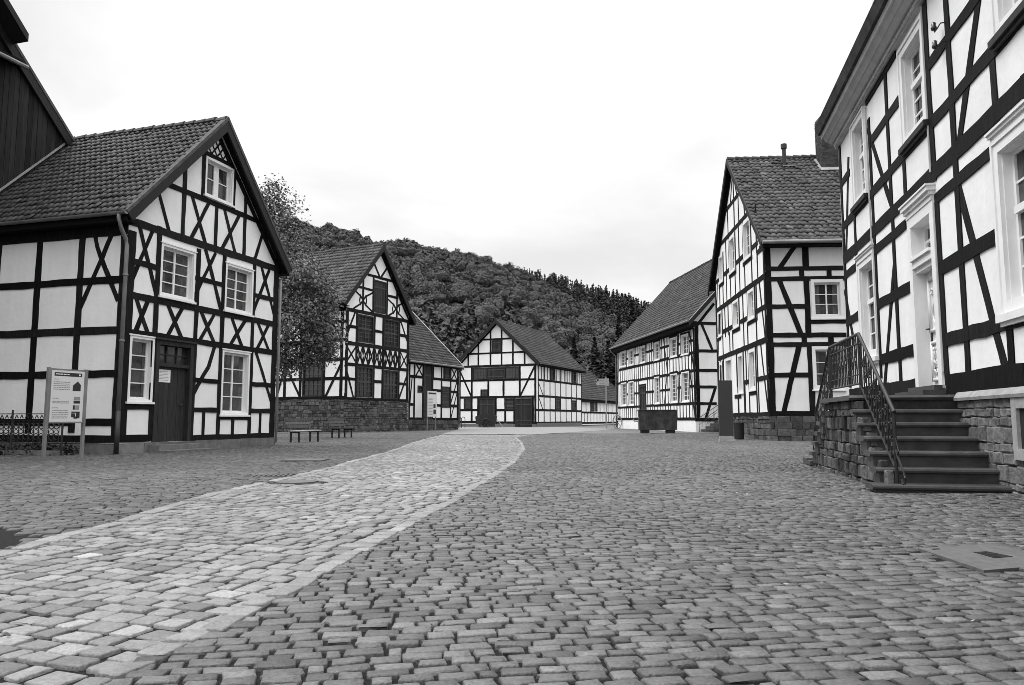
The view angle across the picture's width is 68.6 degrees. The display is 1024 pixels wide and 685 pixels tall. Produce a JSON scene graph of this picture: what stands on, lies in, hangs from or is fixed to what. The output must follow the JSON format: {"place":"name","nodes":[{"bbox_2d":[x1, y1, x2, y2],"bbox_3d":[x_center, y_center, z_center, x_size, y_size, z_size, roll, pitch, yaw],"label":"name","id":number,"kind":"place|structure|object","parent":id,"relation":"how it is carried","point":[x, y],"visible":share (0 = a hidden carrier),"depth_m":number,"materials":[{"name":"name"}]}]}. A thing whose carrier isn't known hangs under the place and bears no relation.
{"place":"outdoors","nodes":[
{"label":"outdoors","id":0,"kind":"place"},
{"bbox_2d":[0,471,307,550],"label":"cobbled forecourt","id":1,"kind":"structure","parent":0,"point":[34,505],"depth_m":8.86,"materials":[{"name":"grey stone"}]},
{"bbox_2d":[250,474,295,476],"bbox_3d":[-3.775,2.117,11.847,0.726,0.042,0.517,1,-6,-12],"label":"drain grate","id":2,"kind":"object","parent":1,"relation":"on","point":[276,475],"visible":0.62,"depth_m":11.79,"materials":[{"name":"metal"}]},
{"bbox_2d":[0,432,443,472],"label":"cobbled forecourt","id":3,"kind":"structure","parent":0,"point":[335,449],"depth_m":17.37,"materials":[{"name":"grey stone"}]},
{"bbox_2d":[0,410,63,455],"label":"iron fence","id":4,"kind":"object","parent":3,"relation":"on","point":[11,433],"visible":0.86,"depth_m":18.57,"materials":[{"name":"black metal"}]},
{"bbox_2d":[0,437,85,455],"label":"fence undergrowth","id":5,"kind":"object","parent":3,"relation":"on","point":[39,446],"visible":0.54,"depth_m":18.73,"materials":[{"name":"black plant"}]},
{"bbox_2d":[41,367,87,460],"bbox_3d":[-9.938,1.635,16.688,0.060,2.120,0.980,-2,-6,21],"label":"information board","id":6,"kind":"object","parent":3,"relation":"on","point":[65,395],"visible":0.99,"depth_m":16.68,"materials":[{"name":"metal"}]},
{"bbox_2d":[285,417,320,442],"bbox_3d":[-8.105,3.377,29.041,0.660,0.950,1.600,-2,-6,18],"label":"park bench","id":7,"kind":"object","parent":3,"relation":"on","point":[289,425],"visible":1,"depth_m":29.03,"materials":[{"name":"grey wood"}]},
{"bbox_2d":[258,173,349,384],"bbox_3d":[-11.079,-1.773,34.946,7.138,12.801,5.377,0,-6,0],"label":"broadleaf tree","id":8,"kind":"object","parent":3,"relation":"on","point":[320,343],"visible":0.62,"depth_m":34.81,"materials":[{"name":"grey plant"}]},
{"bbox_2d":[281,458,328,461],"bbox_3d":[-4.525,2.594,16.447,0.850,0.062,0.750,0,-6,0],"label":"access cover","id":9,"kind":"object","parent":3,"relation":"on","point":[304,459],"visible":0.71,"depth_m":16.40,"materials":[{"name":"metal"}]},
{"bbox_2d":[327,418,353,437],"bbox_3d":[-8.156,4.044,35.604,0.660,0.950,1.500,-2,-6,16],"label":"park bench","id":10,"kind":"object","parent":3,"relation":"on","point":[334,422],"visible":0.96,"depth_m":35.52,"materials":[{"name":"grey wood"}]},
{"bbox_2d":[0,470,501,684],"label":"cobbled path","id":11,"kind":"structure","parent":0,"point":[70,596],"depth_m":4.78,"materials":[{"name":"grey stone"}]},
{"bbox_2d":[269,479,322,484],"bbox_3d":[-3.050,2.005,10.602,0.770,0.091,0.770,0,-6,0],"label":"manhole cover","id":12,"kind":"object","parent":11,"relation":"on","point":[300,482],"visible":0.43,"depth_m":10.53,"materials":[{"name":"metal"}]},
{"bbox_2d":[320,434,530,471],"bbox_3d":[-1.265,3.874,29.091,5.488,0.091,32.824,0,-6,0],"label":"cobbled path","id":13,"kind":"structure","parent":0,"point":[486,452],"depth_m":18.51,"materials":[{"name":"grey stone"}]},
{"bbox_2d":[9,0,871,303],"label":"sky","id":14,"kind":"structure","parent":0,"point":[588,141],"materials":[{"name":"white"}]},
{"bbox_2d":[273,217,626,394],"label":"hillside","id":15,"kind":"structure","parent":0,"point":[558,317],"depth_m":272.03,"materials":[{"name":"plant"}]},
{"bbox_2d":[413,290,538,395],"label":"hillside spruces","id":16,"kind":"object","parent":15,"relation":"on","point":[455,347],"visible":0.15,"depth_m":169.58,"materials":[{"name":"plant"}]},
{"bbox_2d":[274,425,718,433],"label":"distant paving","id":17,"kind":"structure","parent":0,"point":[612,428],"depth_m":48.45,"materials":[{"name":"grey stone"}]},
{"bbox_2d":[426,391,436,430],"bbox_3d":[-5.995,5.160,55.994,0.106,3.050,1.280,-3,-6,26],"label":"information board","id":18,"kind":"object","parent":17,"relation":"on","point":[431,403],"visible":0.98,"depth_m":55.98,"materials":[{"name":"metal"}]},
{"bbox_2d":[581,371,617,424],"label":"half timbered house","id":19,"kind":"structure","parent":17,"relation":"on","point":[593,403],"depth_m":103.86,"materials":[{"name":"paint"}]},
{"bbox_2d":[596,377,608,427],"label":"direction sign","id":20,"kind":"object","parent":17,"relation":"on","point":[605,381],"visible":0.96,"depth_m":69.48,"materials":[{"name":"metal"}]},
{"bbox_2d":[612,415,621,428],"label":"cart wheel","id":21,"kind":"object","parent":17,"relation":"on","point":[617,421],"visible":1,"depth_m":67.99,"materials":[{"name":"wood"}]},
{"bbox_2d":[699,405,718,431],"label":"stone staircase","id":22,"kind":"structure","parent":17,"relation":"on","point":[712,427],"depth_m":49.28,"materials":[{"name":"grey stone"}]},
{"bbox_2d":[0,446,1023,684],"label":"paving bed","id":23,"kind":"object","parent":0,"point":[8,538],"visible":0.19,"depth_m":3.27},
{"bbox_2d":[0,0,97,443],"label":"boarded barn","id":24,"kind":"structure","parent":23,"relation":"on","point":[35,132],"depth_m":22.75,"materials":[{"name":"wood"}]},
{"bbox_2d":[0,434,445,559],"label":"kerb setts","id":25,"kind":"structure","parent":23,"relation":"on","point":[35,544],"depth_m":6.88,"materials":[{"name":"grey stone"}]},
{"bbox_2d":[73,434,534,684],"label":"kerb setts","id":26,"kind":"structure","parent":23,"relation":"on","point":[253,606],"depth_m":3.70,"materials":[{"name":"grey stone"}]},
{"bbox_2d":[444,427,608,433],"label":"distant path","id":27,"kind":"structure","parent":0,"point":[504,430],"depth_m":56.14,"materials":[{"name":"grey stone"}]},
{"bbox_2d":[475,415,502,426],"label":"hand cart","id":28,"kind":"object","parent":27,"relation":"on","point":[485,419],"visible":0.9,"depth_m":76.17,"materials":[{"name":"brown wood"}]},
{"bbox_2d":[104,471,1023,684],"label":"cobbled square","id":29,"kind":"structure","parent":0,"point":[942,604],"depth_m":3.85,"materials":[{"name":"grey stone"}]},
{"bbox_2d":[4,461,1005,674],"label":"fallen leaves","id":30,"kind":"object","parent":29,"relation":"on","point":[7,633],"visible":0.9,"depth_m":5.03,"materials":[{"name":"black plant"}]},
{"bbox_2d":[918,544,1023,572],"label":"access cover","id":31,"kind":"object","parent":29,"relation":"on","point":[985,558],"visible":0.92,"depth_m":4.86,"materials":[{"name":"concrete"}]},
{"bbox_2d":[504,433,829,472],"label":"cobbled square","id":32,"kind":"structure","parent":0,"point":[628,452],"depth_m":19.04,"materials":[{"name":"grey stone"}]},
{"bbox_2d":[633,410,677,432],"bbox_3d":[8.789,4.892,46.186,2.697,1.500,1.203,-1,-6,6],"label":"iron trough","id":33,"kind":"object","parent":32,"relation":"on","point":[665,420],"visible":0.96,"depth_m":45.64,"materials":[{"name":"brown metal"}]},
{"bbox_2d":[718,380,735,440],"bbox_3d":[8.511,2.741,29.810,0.620,2.470,0.190,0,-6,2],"label":"information stele","id":34,"kind":"object","parent":32,"relation":"on","point":[725,406],"visible":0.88,"depth_m":29.77,"materials":[{"name":"metal"}]},
{"bbox_2d":[733,422,744,439],"bbox_3d":[9.920,3.859,32.778,0.516,0.746,0.516,0,-6,0],"label":"litter bin","id":35,"kind":"object","parent":32,"relation":"on","point":[738,430],"visible":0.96,"depth_m":32.60,"materials":[{"name":"black metal"}]},
{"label":"far hillside","id":36,"kind":"structure","parent":0,"visible":0},
{"bbox_2d":[522,267,650,328],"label":"hillside spruces","id":37,"kind":"object","parent":36,"relation":"on","point":[605,301],"visible":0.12,"depth_m":478.58,"materials":[{"name":"plant"}]},
{"label":"ground","id":38,"kind":"structure","parent":0,"visible":0},
{"bbox_2d":[0,116,293,454],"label":"half timbered house","id":39,"kind":"structure","parent":38,"relation":"on","point":[143,270],"depth_m":20.87,"materials":[{"name":"paint"}]},
{"bbox_2d":[125,333,155,403],"bbox_3d":[-9.916,0.715,19.831,0.387,1.815,0.970,-2,-6,16],"label":"window","id":40,"kind":"structure","parent":39,"relation":"in","point":[140,373],"depth_m":19.95,"materials":[{"name":"white paint"}]},
{"bbox_2d":[151,337,197,441],"bbox_3d":[-9.475,1.345,20.906,0.681,2.850,1.556,0,-6,0],"label":"door","id":41,"kind":"structure","parent":39,"relation":"in","point":[173,386],"depth_m":21.03,"materials":[{"name":"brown wood"}]},
{"bbox_2d":[158,241,197,304],"bbox_3d":[-9.608,-1.945,21.255,0.539,1.555,1.472,-1,-6,13],"label":"window","id":42,"kind":"structure","parent":39,"relation":"in","point":[178,264],"depth_m":21.38,"materials":[{"name":"white paint"}]},
{"bbox_2d":[204,155,234,207],"bbox_3d":[-9.033,-4.931,23.071,0.590,1.245,1.377,0,-6,0],"label":"window","id":43,"kind":"structure","parent":39,"relation":"in","point":[219,177],"depth_m":23.22,"materials":[{"name":"white paint"}]},
{"bbox_2d":[219,348,251,416],"bbox_3d":[-8.834,1.281,23.569,0.539,2.085,1.472,-1,-6,13],"label":"window","id":44,"kind":"structure","parent":39,"relation":"in","point":[235,379],"depth_m":23.73,"materials":[{"name":"white paint"}]},
{"bbox_2d":[223,261,254,317],"bbox_3d":[-8.830,-1.663,23.882,0.548,1.565,1.503,-1,-6,12],"label":"window","id":45,"kind":"structure","parent":39,"relation":"in","point":[239,281],"depth_m":24.04,"materials":[{"name":"white paint"}]},
{"bbox_2d":[274,243,417,432],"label":"half timbered house","id":46,"kind":"structure","parent":38,"relation":"on","point":[364,388],"depth_m":50.84,"materials":[{"name":"paint"}]},
{"bbox_2d":[302,363,322,396],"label":"window","id":47,"kind":"structure","parent":46,"relation":"in","point":[309,388],"depth_m":49.65,"materials":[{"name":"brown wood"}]},
{"bbox_2d":[356,366,372,397],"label":"window","id":48,"kind":"structure","parent":46,"relation":"in","point":[364,388],"depth_m":50.32,"materials":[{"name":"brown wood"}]},
{"bbox_2d":[358,314,373,343],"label":"window","id":49,"kind":"structure","parent":46,"relation":"in","point":[365,323],"depth_m":50.68,"materials":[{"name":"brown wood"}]},
{"bbox_2d":[383,370,397,398],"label":"window","id":50,"kind":"structure","parent":46,"relation":"in","point":[390,378],"depth_m":52.94,"materials":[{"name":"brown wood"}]},
{"bbox_2d":[384,318,398,347],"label":"window","id":51,"kind":"structure","parent":46,"relation":"in","point":[391,327],"depth_m":53.33,"materials":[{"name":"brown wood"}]},
{"bbox_2d":[407,311,464,430],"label":"half timbered house","id":52,"kind":"structure","parent":38,"relation":"on","point":[435,364],"depth_m":59.38,"materials":[{"name":"paint"}]},
{"bbox_2d":[417,385,423,392],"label":"window","id":53,"kind":"structure","parent":52,"relation":"in","point":[419,388],"depth_m":56.98,"materials":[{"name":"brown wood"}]},
{"bbox_2d":[423,364,431,419],"bbox_3d":[-6.522,3.804,57.884,0.090,4.530,1.210,-3,-6,26],"label":"barn door","id":54,"kind":"structure","parent":52,"relation":"in","point":[427,369],"depth_m":57.79,"materials":[{"name":"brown wood"}]},
{"bbox_2d":[458,318,586,426],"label":"half timbered house","id":55,"kind":"structure","parent":38,"relation":"on","point":[513,374],"depth_m":84.73,"materials":[{"name":"paint"}]},
{"bbox_2d":[464,398,470,408],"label":"window","id":56,"kind":"structure","parent":55,"relation":"in","point":[467,401],"depth_m":85.39,"materials":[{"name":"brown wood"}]},
{"bbox_2d":[473,367,485,379],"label":"window","id":57,"kind":"structure","parent":55,"relation":"in","point":[478,373],"depth_m":85.14,"materials":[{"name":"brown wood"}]},
{"bbox_2d":[480,389,486,395],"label":"window","id":58,"kind":"structure","parent":55,"relation":"in","point":[483,392],"depth_m":84.68,"materials":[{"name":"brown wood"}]},
{"bbox_2d":[479,398,494,425],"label":"barn door","id":59,"kind":"structure","parent":55,"relation":"in","point":[486,405],"depth_m":84.29,"materials":[{"name":"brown wood"}]},
{"bbox_2d":[504,366,518,378],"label":"window","id":60,"kind":"structure","parent":55,"relation":"in","point":[509,372],"depth_m":83.47,"materials":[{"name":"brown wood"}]},
{"bbox_2d":[515,398,531,425],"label":"barn door","id":61,"kind":"structure","parent":55,"relation":"in","point":[523,406],"depth_m":82.39,"materials":[{"name":"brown wood"}]},
{"bbox_2d":[569,335,583,367],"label":"spruce tree","id":62,"kind":"object","parent":38,"relation":"on","point":[574,351],"visible":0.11,"depth_m":112.22,"materials":[{"name":"black plant"}]},
{"bbox_2d":[586,336,612,424],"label":"spruce tree","id":63,"kind":"object","parent":38,"relation":"on","point":[595,366],"visible":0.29,"depth_m":113.85,"materials":[{"name":"black plant"}]},
{"bbox_2d":[600,340,614,424],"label":"spruce tree","id":64,"kind":"object","parent":38,"relation":"on","point":[608,364],"visible":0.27,"depth_m":117.88,"materials":[{"name":"black plant"}]},
{"bbox_2d":[611,316,622,382],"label":"spruce tree","id":65,"kind":"object","parent":38,"relation":"on","point":[618,332],"visible":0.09,"depth_m":120.57,"materials":[{"name":"black plant"}]},
{"bbox_2d":[625,299,636,329],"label":"spruce tree","id":66,"kind":"object","parent":38,"relation":"on","point":[632,318],"visible":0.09,"depth_m":128.97,"materials":[{"name":"black plant"}]},
{"bbox_2d":[609,259,717,431],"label":"half timbered house","id":67,"kind":"structure","parent":38,"relation":"on","point":[664,346],"depth_m":56.34,"materials":[{"name":"paint"}]},
{"bbox_2d":[620,350,625,367],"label":"window","id":68,"kind":"structure","parent":67,"relation":"in","point":[622,354],"depth_m":68.50,"materials":[{"name":"white paint"}]},
{"bbox_2d":[621,382,626,406],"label":"window","id":69,"kind":"structure","parent":67,"relation":"in","point":[623,385],"depth_m":68.11,"materials":[{"name":"white paint"}]},
{"bbox_2d":[628,348,633,365],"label":"window","id":70,"kind":"structure","parent":67,"relation":"in","point":[631,351],"depth_m":65.95,"materials":[{"name":"white paint"}]},
{"bbox_2d":[628,381,633,405],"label":"window","id":71,"kind":"structure","parent":67,"relation":"in","point":[630,385],"depth_m":65.82,"materials":[{"name":"white paint"}]},
{"bbox_2d":[639,345,645,363],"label":"window","id":72,"kind":"structure","parent":67,"relation":"in","point":[642,348],"depth_m":62.70,"materials":[{"name":"white paint"}]},
{"bbox_2d":[639,386,645,409],"bbox_3d":[10.836,4.964,61.978,0.090,2.750,1.610,1,-6,-7],"label":"barn door","id":73,"kind":"structure","parent":67,"relation":"in","point":[642,388],"depth_m":62.16,"materials":[{"name":"wood"}]},
{"bbox_2d":[654,341,659,360],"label":"window","id":74,"kind":"structure","parent":67,"relation":"in","point":[656,345],"depth_m":58.87,"materials":[{"name":"white paint"}]},
{"bbox_2d":[654,376,659,404],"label":"window","id":75,"kind":"structure","parent":67,"relation":"in","point":[656,379],"depth_m":58.81,"materials":[{"name":"white paint"}]},
{"bbox_2d":[669,336,676,357],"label":"window","id":76,"kind":"structure","parent":67,"relation":"in","point":[672,341],"depth_m":55.16,"materials":[{"name":"white paint"}]},
{"bbox_2d":[670,373,677,402],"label":"window","id":77,"kind":"structure","parent":67,"relation":"in","point":[673,379],"depth_m":54.92,"materials":[{"name":"white paint"}]},
{"bbox_2d":[680,333,688,355],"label":"window","id":78,"kind":"structure","parent":67,"relation":"in","point":[684,338],"depth_m":52.77,"materials":[{"name":"white paint"}]},
{"bbox_2d":[681,371,689,402],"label":"window","id":79,"kind":"structure","parent":67,"relation":"in","point":[684,377],"depth_m":52.63,"materials":[{"name":"white paint"}]},
{"bbox_2d":[708,117,848,440],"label":"half timbered house","id":80,"kind":"structure","parent":38,"relation":"on","point":[776,281],"depth_m":31.93,"materials":[{"name":"paint"}]},
{"bbox_2d":[717,311,721,337],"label":"window","id":81,"kind":"structure","parent":80,"relation":"in","point":[719,335],"depth_m":40.84,"materials":[{"name":"white paint"}]},
{"bbox_2d":[718,254,722,284],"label":"window","id":82,"kind":"structure","parent":80,"relation":"in","point":[720,259],"depth_m":40.40,"materials":[{"name":"white paint"}]},
{"bbox_2d":[719,362,722,379],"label":"window","id":83,"kind":"structure","parent":80,"relation":"in","point":[721,362],"depth_m":40.53,"materials":[{"name":"white paint"}]},
{"bbox_2d":[725,357,732,401],"bbox_3d":[11.152,2.261,38.240,0.190,2.930,1.500,0,-6,4],"label":"door","id":84,"kind":"structure","parent":80,"relation":"in","point":[728,362],"depth_m":38.67,"materials":[{"name":"white paint"}]},
{"bbox_2d":[728,234,734,275],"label":"window","id":85,"kind":"structure","parent":80,"relation":"in","point":[731,245],"depth_m":37.80,"materials":[{"name":"white paint"}]},
{"bbox_2d":[732,298,738,329],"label":"window","id":86,"kind":"structure","parent":80,"relation":"in","point":[735,309],"depth_m":37.06,"materials":[{"name":"white paint"}]},
{"bbox_2d":[737,353,743,394],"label":"window","id":87,"kind":"structure","parent":80,"relation":"in","point":[740,356],"depth_m":36.01,"materials":[{"name":"white paint"}]},
{"bbox_2d":[742,218,750,262],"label":"window","id":88,"kind":"structure","parent":80,"relation":"in","point":[746,224],"depth_m":34.70,"materials":[{"name":"white paint"}]},
{"bbox_2d":[747,287,754,321],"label":"window","id":89,"kind":"structure","parent":80,"relation":"in","point":[750,294],"depth_m":33.90,"materials":[{"name":"white paint"}]},
{"bbox_2d":[748,348,755,391],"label":"window","id":90,"kind":"structure","parent":80,"relation":"in","point":[751,353],"depth_m":33.78,"materials":[{"name":"white paint"}]},
{"bbox_2d":[810,279,845,319],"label":"window","id":91,"kind":"structure","parent":80,"relation":"in","point":[827,295],"depth_m":30.89,"materials":[{"name":"white paint"}]},
{"bbox_2d":[812,346,846,390],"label":"window","id":92,"kind":"structure","parent":80,"relation":"in","point":[819,353],"depth_m":30.62,"materials":[{"name":"white paint"}]},
{"bbox_2d":[803,332,1013,492],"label":"stone staircase","id":93,"kind":"structure","parent":38,"relation":"on","point":[916,440],"depth_m":10.43,"materials":[{"name":"grey stone"}]},
{"bbox_2d":[814,0,1023,495],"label":"half timbered house","id":94,"kind":"structure","parent":38,"relation":"on","point":[919,133],"depth_m":11.23,"materials":[{"name":"paint"}]},
{"bbox_2d":[849,105,867,214],"bbox_3d":[7.514,-3.885,16.124,0.270,2.010,1.260,-1,-6,12],"label":"window","id":95,"kind":"structure","parent":94,"relation":"in","point":[859,179],"depth_m":16.50,"materials":[{"name":"white paint"}]},
{"bbox_2d":[853,243,878,367],"bbox_3d":[7.578,-0.729,15.629,0.469,2.410,1.470,-1,-6,12],"label":"window","id":96,"kind":"structure","parent":94,"relation":"in","point":[868,325],"depth_m":16.10,"materials":[{"name":"white paint"}]},
{"bbox_2d":[896,13,928,156],"bbox_3d":[6.777,-4.214,12.393,0.452,1.890,1.390,-1,-6,12],"label":"window","id":97,"kind":"structure","parent":94,"relation":"in","point":[914,121],"depth_m":12.78,"materials":[{"name":"white paint"}]},
{"bbox_2d":[898,183,945,387],"bbox_3d":[6.775,-0.821,12.008,0.565,3.140,1.450,-1,-6,12],"label":"door","id":98,"kind":"structure","parent":94,"relation":"in","point":[917,210],"depth_m":12.37,"materials":[{"name":"white paint"}]},
{"bbox_2d":[931,22,944,32],"bbox_3d":[6.240,-4.650,10.985,0.090,0.168,0.249,1,-6,-13],"label":"wall insulator","id":99,"kind":"object","parent":94,"relation":"attached to","point":[934,27],"depth_m":11.04,"materials":[{"name":"black ceramic"}]},
{"bbox_2d":[932,40,945,50],"bbox_3d":[6.240,-4.371,10.956,0.090,0.168,0.249,1,-6,-13],"label":"wall insulator","id":100,"kind":"object","parent":94,"relation":"attached to","point":[935,45],"depth_m":11.00,"materials":[{"name":"black ceramic"}]},
{"bbox_2d":[984,99,1023,326],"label":"window","id":101,"kind":"structure","parent":94,"relation":"in","point":[1006,146],"depth_m":9.07,"materials":[{"name":"white paint"}]},
{"bbox_2d":[987,0,1023,51],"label":"window","id":102,"kind":"structure","parent":94,"relation":"in","point":[1006,15],"depth_m":9.01,"materials":[{"name":"white paint"}]}
]}

